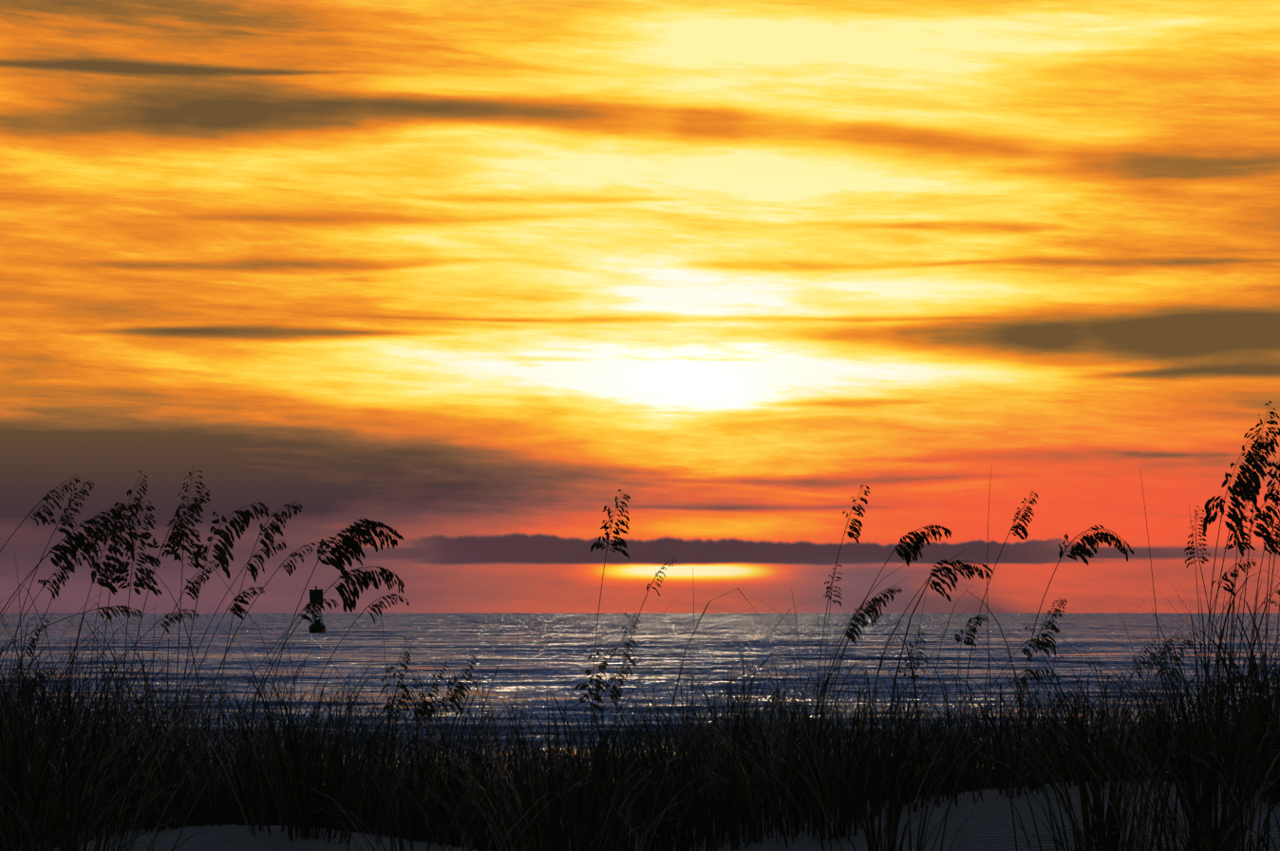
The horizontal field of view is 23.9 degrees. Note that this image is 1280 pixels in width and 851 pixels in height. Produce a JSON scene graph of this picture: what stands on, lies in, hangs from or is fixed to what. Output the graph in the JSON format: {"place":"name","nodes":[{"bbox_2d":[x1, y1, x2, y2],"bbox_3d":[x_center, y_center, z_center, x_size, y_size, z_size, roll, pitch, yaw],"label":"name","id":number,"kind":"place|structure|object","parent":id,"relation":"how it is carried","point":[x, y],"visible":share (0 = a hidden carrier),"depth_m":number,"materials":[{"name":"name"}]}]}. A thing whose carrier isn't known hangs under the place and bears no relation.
{"place":"outdoors","nodes":[
{"label":"outdoors","id":0,"kind":"place"},
{"bbox_2d":[0,508,1279,850],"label":"dune grass","id":1,"kind":"structure","parent":0,"point":[733,781],"depth_m":8.83,"materials":[{"name":"black plant"}]},
{"bbox_2d":[0,612,1279,788],"bbox_3d":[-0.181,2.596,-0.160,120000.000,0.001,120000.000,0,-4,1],"label":"sea water","id":2,"kind":"structure","parent":0,"point":[570,642],"depth_m":192.24,"materials":[{"name":"blue liquid"}]},
{"bbox_2d":[308,585,326,633],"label":"navigation buoy","id":3,"kind":"object","parent":2,"relation":"in","point":[317,626],"visible":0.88,"depth_m":391.57,"materials":[{"name":"paint"}]},
{"bbox_2d":[0,0,1279,612],"label":"sky","id":4,"kind":"structure","parent":0,"point":[462,278],"materials":[{"name":"orange"}]},
{"bbox_2d":[2,779,1279,850],"bbox_3d":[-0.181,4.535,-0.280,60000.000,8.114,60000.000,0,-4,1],"label":"dune","id":5,"kind":"structure","parent":0,"point":[992,833],"depth_m":8.21,"materials":[{"name":"grey sand"}]},
{"bbox_2d":[0,400,1279,823],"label":"sea oats","id":6,"kind":"object","parent":5,"relation":"on","point":[340,551],"visible":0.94,"depth_m":10.62,"materials":[{"name":"black plant"}]}
]}

